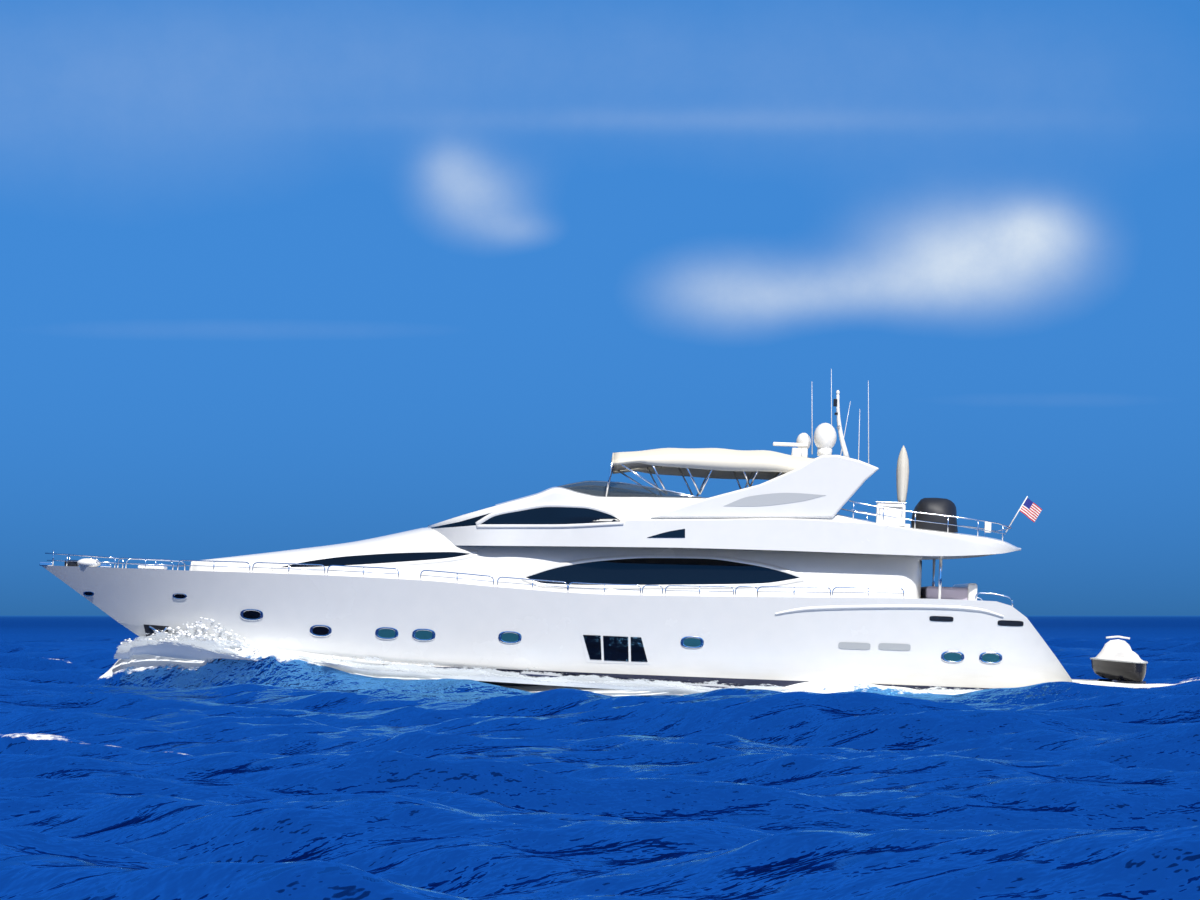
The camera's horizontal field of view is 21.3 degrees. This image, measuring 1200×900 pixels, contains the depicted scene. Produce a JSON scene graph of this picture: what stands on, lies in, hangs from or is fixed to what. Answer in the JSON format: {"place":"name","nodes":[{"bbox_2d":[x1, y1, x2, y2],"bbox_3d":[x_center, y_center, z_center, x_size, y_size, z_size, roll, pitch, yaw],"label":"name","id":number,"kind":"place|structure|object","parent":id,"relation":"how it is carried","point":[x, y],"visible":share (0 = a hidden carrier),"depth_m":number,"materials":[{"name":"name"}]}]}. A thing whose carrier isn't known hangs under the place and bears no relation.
{"place":"outdoors","nodes":[
{"label":"outdoors","id":0,"kind":"place"},
{"bbox_2d":[0,615,1199,899],"bbox_3d":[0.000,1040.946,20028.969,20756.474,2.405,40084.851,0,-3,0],"label":"ocean","id":1,"kind":"structure","parent":0,"point":[282,775],"depth_m":35.45,"materials":[{"name":"liquid"}]},
{"bbox_2d":[120,617,333,658],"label":"bow droplets","id":2,"kind":"object","parent":1,"relation":"on","point":[180,632],"visible":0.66,"depth_m":83.69,"materials":[{"name":"white"}]},
{"bbox_2d":[114,640,708,693],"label":"bow wave","id":3,"kind":"object","parent":1,"relation":"on","point":[177,650],"visible":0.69,"depth_m":82.04,"materials":[{"name":"liquid"}]},
{"bbox_2d":[199,638,739,688],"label":"foam","id":4,"kind":"object","parent":1,"relation":"on","point":[378,662],"visible":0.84,"depth_m":82.81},
{"bbox_2d":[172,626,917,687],"bbox_3d":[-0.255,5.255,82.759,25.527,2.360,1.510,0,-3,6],"label":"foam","id":5,"kind":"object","parent":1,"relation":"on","point":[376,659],"visible":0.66,"depth_m":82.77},
{"bbox_2d":[116,630,982,693],"bbox_3d":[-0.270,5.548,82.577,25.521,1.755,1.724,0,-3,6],"label":"foam","id":6,"kind":"object","parent":1,"relation":"on","point":[411,667],"visible":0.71,"depth_m":82.10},
{"bbox_2d":[42,566,1071,689],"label":"hull","id":7,"kind":"object","parent":1,"relation":"in","point":[750,641],"visible":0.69,"depth_m":82.00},
{"bbox_2d":[39,562,52,565],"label":"bow roller","id":8,"kind":"object","parent":7,"relation":"on","point":[45,563],"visible":1,"depth_m":84.88,"materials":[{"name":"silver metal"}]},
{"bbox_2d":[64,560,78,565],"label":"windlass","id":9,"kind":"object","parent":7,"relation":"on","point":[71,563],"visible":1,"depth_m":84.81,"materials":[{"name":"grey"}]},
{"bbox_2d":[45,552,118,558],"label":"bow railing","id":10,"kind":"object","parent":7,"relation":"on","point":[82,555],"visible":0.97,"depth_m":84.67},
{"bbox_2d":[77,558,100,566],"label":"bow fender","id":11,"kind":"object","parent":7,"relation":"on","point":[87,562],"visible":1,"depth_m":84.45,"materials":[{"name":"plastic"}]},
{"bbox_2d":[117,557,172,569],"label":"rail","id":12,"kind":"object","parent":7,"relation":"on","point":[144,558],"visible":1,"depth_m":83.98,"materials":[{"name":"silver metal"}]},
{"bbox_2d":[138,565,166,569],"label":"deck hatch","id":13,"kind":"object","parent":7,"relation":"on","point":[152,567],"visible":0.99,"depth_m":84.61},
{"bbox_2d":[143,624,167,635],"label":"anchor pocket","id":14,"kind":"object","parent":7,"relation":"attached to","point":[151,631],"visible":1,"depth_m":84.50,"materials":[{"name":"grey"}]},
{"bbox_2d":[125,559,185,569],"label":"rail","id":15,"kind":"object","parent":7,"relation":"on","point":[153,560],"visible":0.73,"depth_m":85.92,"materials":[{"name":"silver metal"}]},
{"bbox_2d":[177,560,249,572],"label":"rail","id":16,"kind":"object","parent":7,"relation":"on","point":[214,561],"visible":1,"depth_m":83.42,"materials":[{"name":"silver metal"}]},
{"bbox_2d":[179,565,248,567],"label":"rail","id":17,"kind":"object","parent":7,"relation":"on","point":[211,566],"visible":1,"depth_m":83.42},
{"bbox_2d":[240,609,262,619],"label":"porthole frame","id":18,"kind":"object","parent":7,"relation":"attached to","point":[259,611],"visible":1,"depth_m":83.35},
{"bbox_2d":[243,611,259,618],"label":"porthole","id":19,"kind":"object","parent":18,"relation":"in","point":[251,614],"visible":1,"depth_m":83.37,"materials":[{"name":"black glass"}]},
{"bbox_2d":[254,567,316,569],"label":"rail","id":20,"kind":"object","parent":7,"relation":"on","point":[287,568],"visible":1,"depth_m":82.96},
{"bbox_2d":[252,562,324,574],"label":"rail","id":21,"kind":"object","parent":7,"relation":"on","point":[286,563],"visible":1,"depth_m":82.95,"materials":[{"name":"silver metal"}]},
{"bbox_2d":[310,625,331,636],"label":"porthole frame","id":22,"kind":"object","parent":7,"relation":"attached to","point":[313,634],"visible":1,"depth_m":82.98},
{"bbox_2d":[312,626,328,634],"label":"porthole","id":23,"kind":"object","parent":22,"relation":"in","point":[319,630],"visible":1,"depth_m":82.98,"materials":[{"name":"black glass"}]},
{"bbox_2d":[329,570,396,573],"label":"rail","id":24,"kind":"object","parent":7,"relation":"on","point":[365,572],"visible":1,"depth_m":82.56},
{"bbox_2d":[327,565,398,578],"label":"rail","id":25,"kind":"object","parent":7,"relation":"on","point":[364,567],"visible":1,"depth_m":82.57,"materials":[{"name":"silver metal"}]},
{"bbox_2d":[375,627,397,638],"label":"porthole frame","id":26,"kind":"object","parent":7,"relation":"attached to","point":[394,629],"visible":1,"depth_m":82.61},
{"bbox_2d":[378,629,395,637],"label":"porthole","id":27,"kind":"object","parent":26,"relation":"in","point":[386,633],"visible":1,"depth_m":82.63,"materials":[{"name":"teal glass"}]},
{"bbox_2d":[412,629,434,640],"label":"porthole frame","id":28,"kind":"object","parent":7,"relation":"attached to","point":[416,630],"visible":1,"depth_m":82.46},
{"bbox_2d":[415,630,432,638],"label":"porthole","id":29,"kind":"object","parent":28,"relation":"in","point":[422,634],"visible":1,"depth_m":82.46,"materials":[{"name":"teal glass"}]},
{"bbox_2d":[421,575,492,581],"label":"rail","id":30,"kind":"object","parent":7,"relation":"on","point":[458,578],"visible":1,"depth_m":82.22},
{"bbox_2d":[420,570,493,586],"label":"rail","id":31,"kind":"object","parent":7,"relation":"on","point":[458,573],"visible":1,"depth_m":82.22,"materials":[{"name":"silver metal"}]},
{"bbox_2d":[498,631,521,642],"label":"porthole frame","id":32,"kind":"object","parent":7,"relation":"attached to","point":[517,633],"visible":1,"depth_m":82.15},
{"bbox_2d":[501,633,518,641],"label":"porthole","id":33,"kind":"object","parent":32,"relation":"in","point":[510,637],"visible":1,"depth_m":82.17,"materials":[{"name":"teal glass"}]},
{"bbox_2d":[497,577,567,591],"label":"rail","id":34,"kind":"object","parent":7,"relation":"on","point":[532,579],"visible":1,"depth_m":82.03,"materials":[{"name":"silver metal"}]},
{"bbox_2d":[500,582,566,587],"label":"rail","id":35,"kind":"object","parent":7,"relation":"on","point":[531,584],"visible":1,"depth_m":82.03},
{"bbox_2d":[191,527,921,598],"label":"house","id":36,"kind":"structure","parent":7,"relation":"on","point":[831,570],"depth_m":82.88,"materials":[{"name":"plastic"}]},
{"bbox_2d":[271,548,477,571],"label":"window frame","id":37,"kind":"object","parent":36,"relation":"on","point":[472,554],"visible":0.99,"depth_m":83.33,"materials":[{"name":"plastic"}]},
{"bbox_2d":[283,552,468,566],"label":"window","id":38,"kind":"structure","parent":37,"relation":"in","point":[376,558],"depth_m":83.35,"materials":[{"name":"black"}]},
{"bbox_2d":[522,554,803,588],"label":"saloon window","id":39,"kind":"structure","parent":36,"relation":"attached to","point":[662,571],"depth_m":82.63,"materials":[{"name":"black"}]},
{"bbox_2d":[428,487,1020,559],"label":"house","id":40,"kind":"structure","parent":36,"relation":"on","point":[837,533],"depth_m":82.26,"materials":[{"name":"white"}]},
{"bbox_2d":[475,503,624,528],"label":"window frame","id":41,"kind":"object","parent":40,"relation":"on","point":[479,525],"visible":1,"depth_m":82.59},
{"bbox_2d":[482,507,620,523],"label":"window","id":42,"kind":"structure","parent":41,"relation":"in","point":[556,515],"depth_m":82.58,"materials":[{"name":"black"}]},
{"bbox_2d":[605,462,611,496],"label":"canopy support pole","id":43,"kind":"object","parent":40,"relation":"on","point":[608,480],"visible":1,"depth_m":82.86,"materials":[{"name":"silver metal"}]},
{"bbox_2d":[558,481,700,497],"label":"windshield","id":44,"kind":"object","parent":40,"relation":"on","point":[599,488],"visible":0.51,"depth_m":83.14,"materials":[{"name":"grey"}]},
{"bbox_2d":[556,480,699,496],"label":"windscreen rail","id":45,"kind":"object","parent":44,"relation":"attached to","point":[633,484],"visible":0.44,"depth_m":83.04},
{"bbox_2d":[647,529,684,537],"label":"window","id":46,"kind":"structure","parent":40,"relation":"attached to","point":[680,533],"depth_m":82.23,"materials":[{"name":"black"}]},
{"bbox_2d":[651,455,878,517],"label":"arch leg","id":47,"kind":"object","parent":40,"relation":"on","point":[838,481],"visible":1,"depth_m":82.43,"materials":[{"name":"plastic"}]},
{"bbox_2d":[725,493,825,506],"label":"panel","id":48,"kind":"object","parent":47,"relation":"attached to","point":[769,499],"visible":1,"depth_m":82.42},
{"bbox_2d":[801,448,807,457],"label":"radome pedestal","id":49,"kind":"object","parent":47,"relation":"on","point":[804,452],"visible":0.45,"depth_m":85.84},
{"bbox_2d":[817,447,831,455],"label":"radome pedestal","id":50,"kind":"object","parent":47,"relation":"on","point":[823,451],"visible":0.75,"depth_m":84.09,"materials":[{"name":"plastic"}]},
{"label":"arch beam","id":51,"kind":"object","parent":47,"relation":"attached to","visible":0},
{"bbox_2d":[613,448,814,472],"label":"bimini","id":52,"kind":"object","parent":51,"relation":"attached to","point":[713,452],"visible":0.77,"depth_m":83.43,"materials":[{"name":"beige fabric"}]},
{"bbox_2d":[621,464,660,489],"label":"canopy strut","id":53,"kind":"object","parent":52,"relation":"attached to","point":[632,471],"visible":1,"depth_m":82.86,"materials":[{"name":"silver metal"}]},
{"bbox_2d":[652,465,665,489],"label":"canopy strut","id":54,"kind":"object","parent":52,"relation":"attached to","point":[653,466],"visible":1,"depth_m":82.86,"materials":[{"name":"silver metal"}]},
{"bbox_2d":[678,467,693,495],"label":"canopy strut","id":55,"kind":"object","parent":52,"relation":"attached to","point":[685,481],"visible":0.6,"depth_m":87.26,"materials":[{"name":"silver metal"}]},
{"bbox_2d":[686,468,699,494],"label":"canopy strut","id":56,"kind":"object","parent":52,"relation":"attached to","point":[693,481],"visible":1,"depth_m":82.87,"materials":[{"name":"silver metal"}]},
{"bbox_2d":[613,467,784,479],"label":"canopy underside","id":57,"kind":"object","parent":52,"relation":"attached to","point":[719,474],"visible":0.55,"depth_m":87.40,"materials":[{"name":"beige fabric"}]},
{"bbox_2d":[700,470,711,494],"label":"canopy strut","id":58,"kind":"object","parent":52,"relation":"attached to","point":[705,482],"visible":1,"depth_m":82.88,"materials":[{"name":"silver metal"}]},
{"bbox_2d":[613,456,802,472],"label":"bimini top","id":59,"kind":"object","parent":52,"relation":"attached to","point":[725,463],"visible":1,"depth_m":82.78,"materials":[{"name":"beige fabric"}]},
{"bbox_2d":[791,448,801,456],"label":"radar pedestal","id":60,"kind":"object","parent":52,"relation":"attached to","point":[796,452],"visible":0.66,"depth_m":85.00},
{"bbox_2d":[773,442,807,446],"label":"radar antenna","id":61,"kind":"object","parent":60,"relation":"on","point":[790,444],"visible":1,"depth_m":85.06,"materials":[{"name":"plastic"}]},
{"bbox_2d":[796,433,810,448],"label":"satellite dome","id":62,"kind":"object","parent":51,"relation":"on","point":[803,437],"visible":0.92,"depth_m":85.84,"materials":[{"name":"plastic"}]},
{"bbox_2d":[814,423,836,447],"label":"satellite dome","id":63,"kind":"object","parent":51,"relation":"on","point":[825,435],"visible":1,"depth_m":84.06,"materials":[{"name":"plastic"}]},
{"bbox_2d":[831,369,831,424],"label":"antenna","id":64,"kind":"object","parent":51,"relation":"on","point":[831,396],"visible":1,"depth_m":84.83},
{"bbox_2d":[836,395,849,457],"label":"mast","id":65,"kind":"object","parent":51,"relation":"on","point":[843,445],"visible":0.97,"depth_m":85.09,"materials":[{"name":"metal"}]},
{"bbox_2d":[868,381,868,463],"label":"antenna","id":66,"kind":"object","parent":51,"relation":"on","point":[868,422],"visible":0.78,"depth_m":83.54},
{"bbox_2d":[876,502,905,526],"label":"deck cabinet","id":67,"kind":"object","parent":40,"relation":"on","point":[891,520],"visible":0.78,"depth_m":83.23,"materials":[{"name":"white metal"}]},
{"bbox_2d":[896,445,908,503],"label":"parasol canvas","id":68,"kind":"object","parent":40,"relation":"on","point":[902,474],"visible":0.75,"depth_m":84.40,"materials":[{"name":"fabric"}]},
{"bbox_2d":[841,500,1010,531],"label":"deck railing","id":69,"kind":"object","parent":40,"relation":"on","point":[930,514],"visible":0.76,"depth_m":82.50,"materials":[{"name":"metal"}]},
{"bbox_2d":[852,509,1004,533],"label":"deck railing","id":70,"kind":"object","parent":40,"relation":"on","point":[930,522],"visible":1,"depth_m":82.49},
{"bbox_2d":[911,498,957,532],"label":"black cover","id":71,"kind":"object","parent":40,"relation":"on","point":[942,506],"visible":0.91,"depth_m":84.19,"materials":[{"name":"black"}]},
{"bbox_2d":[984,522,990,532],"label":"canister","id":72,"kind":"object","parent":40,"relation":"on","point":[988,526],"visible":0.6,"depth_m":84.02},
{"bbox_2d":[1020,498,1041,521],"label":"ensign","id":73,"kind":"object","parent":40,"relation":"on","point":[1030,509],"visible":1,"depth_m":85.03,"materials":[{"name":"multicoloured"}]},
{"bbox_2d":[568,582,640,594],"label":"rail","id":74,"kind":"object","parent":7,"relation":"on","point":[603,584],"visible":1,"depth_m":81.91,"materials":[{"name":"silver metal"}]},
{"bbox_2d":[569,587,639,590],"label":"rail","id":75,"kind":"object","parent":74,"relation":"attached to","point":[602,589],"visible":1,"depth_m":81.90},
{"bbox_2d":[580,632,649,663],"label":"window frame","id":76,"kind":"object","parent":7,"relation":"on","point":[646,641],"visible":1,"depth_m":81.97,"materials":[{"name":"metal"}]},
{"bbox_2d":[583,635,601,659],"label":"hull window","id":77,"kind":"structure","parent":76,"relation":"attached to","point":[593,644],"depth_m":82.00,"materials":[{"name":"black"}]},
{"bbox_2d":[603,636,628,660],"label":"hull window","id":78,"kind":"structure","parent":76,"relation":"attached to","point":[615,648],"depth_m":81.97,"materials":[{"name":"black"}]},
{"bbox_2d":[631,637,647,661],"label":"hull window","id":79,"kind":"structure","parent":76,"relation":"attached to","point":[638,654],"depth_m":81.94,"materials":[{"name":"black"}]},
{"bbox_2d":[681,636,703,648],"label":"porthole frame","id":80,"kind":"object","parent":7,"relation":"attached to","point":[700,646],"visible":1,"depth_m":81.85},
{"bbox_2d":[684,638,700,646],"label":"porthole","id":81,"kind":"object","parent":80,"relation":"in","point":[692,642],"visible":1,"depth_m":81.86,"materials":[{"name":"teal glass"}]},
{"bbox_2d":[665,585,733,596],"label":"rail","id":82,"kind":"object","parent":7,"relation":"on","point":[698,586],"visible":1,"depth_m":81.82,"materials":[{"name":"silver metal"}]},
{"bbox_2d":[666,590,732,591],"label":"rail","id":83,"kind":"object","parent":82,"relation":"attached to","point":[704,591],"visible":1,"depth_m":81.81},
{"bbox_2d":[757,586,830,597],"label":"rail","id":84,"kind":"object","parent":7,"relation":"on","point":[795,587],"visible":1,"depth_m":81.79,"materials":[{"name":"silver metal"}]},
{"bbox_2d":[838,642,870,649],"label":"vent","id":85,"kind":"object","parent":7,"relation":"attached to","point":[853,645],"visible":1,"depth_m":81.82,"materials":[{"name":"grey"}]},
{"bbox_2d":[832,587,903,597],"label":"rail","id":86,"kind":"object","parent":7,"relation":"on","point":[869,587],"visible":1,"depth_m":81.80,"materials":[{"name":"silver metal"}]},
{"bbox_2d":[833,592,902,593],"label":"rail","id":87,"kind":"object","parent":86,"relation":"attached to","point":[860,592],"visible":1,"depth_m":81.79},
{"bbox_2d":[775,605,1003,617],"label":"rub rail","id":88,"kind":"object","parent":7,"relation":"attached to","point":[859,607],"visible":1,"depth_m":81.73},
{"bbox_2d":[879,643,910,650],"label":"vent","id":89,"kind":"object","parent":7,"relation":"attached to","point":[894,646],"visible":1,"depth_m":81.83,"materials":[{"name":"grey"}]},
{"bbox_2d":[932,558,935,585],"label":"support pole","id":90,"kind":"object","parent":7,"relation":"on","point":[933,574],"visible":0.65,"depth_m":87.36,"materials":[{"name":"silver metal"}]},
{"bbox_2d":[938,556,941,598],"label":"support pole","id":91,"kind":"object","parent":7,"relation":"on","point":[940,577],"visible":1,"depth_m":82.46,"materials":[{"name":"silver metal"}]},
{"bbox_2d":[929,616,952,621],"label":"hawse","id":92,"kind":"object","parent":7,"relation":"attached to","point":[941,618],"visible":1,"depth_m":81.78,"materials":[{"name":"grey"}]},
{"bbox_2d":[921,586,967,599],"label":"cockpit sofa","id":93,"kind":"object","parent":7,"relation":"on","point":[931,592],"visible":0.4,"depth_m":83.12,"materials":[{"name":"grey"}]},
{"bbox_2d":[941,651,963,662],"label":"porthole frame","id":94,"kind":"object","parent":7,"relation":"attached to","point":[960,653],"visible":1,"depth_m":81.86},
{"bbox_2d":[944,652,960,660],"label":"porthole","id":95,"kind":"object","parent":94,"relation":"in","point":[951,656],"visible":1,"depth_m":81.87,"materials":[{"name":"teal glass"}]},
{"bbox_2d":[953,583,976,599],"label":"cockpit sofa back","id":96,"kind":"object","parent":7,"relation":"on","point":[972,590],"visible":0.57,"depth_m":83.03,"materials":[{"name":"white"}]},
{"bbox_2d":[979,652,1001,663],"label":"porthole frame","id":97,"kind":"object","parent":7,"relation":"attached to","point":[982,654],"visible":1,"depth_m":81.88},
{"bbox_2d":[982,653,998,661],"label":"porthole","id":98,"kind":"object","parent":97,"relation":"in","point":[989,657],"visible":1,"depth_m":81.89,"materials":[{"name":"teal glass"}]},
{"bbox_2d":[975,592,1012,606],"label":"railing","id":99,"kind":"object","parent":7,"relation":"on","point":[995,594],"visible":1,"depth_m":81.84,"materials":[{"name":"silver metal"}]},
{"bbox_2d":[998,620,1023,625],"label":"hawse","id":100,"kind":"object","parent":7,"relation":"attached to","point":[1009,623],"visible":1,"depth_m":81.80,"materials":[{"name":"grey"}]},
{"bbox_2d":[1075,682,1131,685],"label":"swim platform","id":101,"kind":"structure","parent":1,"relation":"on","point":[1102,684],"depth_m":82.20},
{"bbox_2d":[1072,679,1139,683],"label":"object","id":102,"kind":"object","parent":101,"relation":"on","point":[1096,680],"visible":0.36,"depth_m":83.60,"materials":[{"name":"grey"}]},
{"bbox_2d":[1112,680,1145,683],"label":"boat shadow","id":103,"kind":"object","parent":102,"relation":"on","point":[1125,681],"visible":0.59,"depth_m":83.99},
{"bbox_2d":[1091,659,1146,681],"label":"dinghy hull","id":104,"kind":"object","parent":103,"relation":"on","point":[1134,672],"visible":0.94,"depth_m":83.83,"materials":[{"name":"plastic"}]},
{"bbox_2d":[1090,657,1147,663],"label":"jetski rubrail","id":105,"kind":"object","parent":104,"relation":"attached to","point":[1145,662],"visible":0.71,"depth_m":83.81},
{"bbox_2d":[1095,639,1144,661],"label":"jet ski body","id":106,"kind":"object","parent":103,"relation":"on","point":[1118,649],"visible":0.98,"depth_m":84.70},
{"bbox_2d":[1106,636,1129,638],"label":"radar antenna","id":107,"kind":"object","parent":106,"relation":"attached to","point":[1117,637],"visible":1,"depth_m":85.03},
{"bbox_2d":[0,0,1199,614],"label":"sky","id":108,"kind":"structure","parent":0,"point":[276,275],"materials":[{"name":"blue"}]},
{"bbox_2d":[1006,496,1027,531],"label":"ensign staff","id":109,"kind":"object","parent":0,"point":[1017,513],"visible":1,"depth_m":85.01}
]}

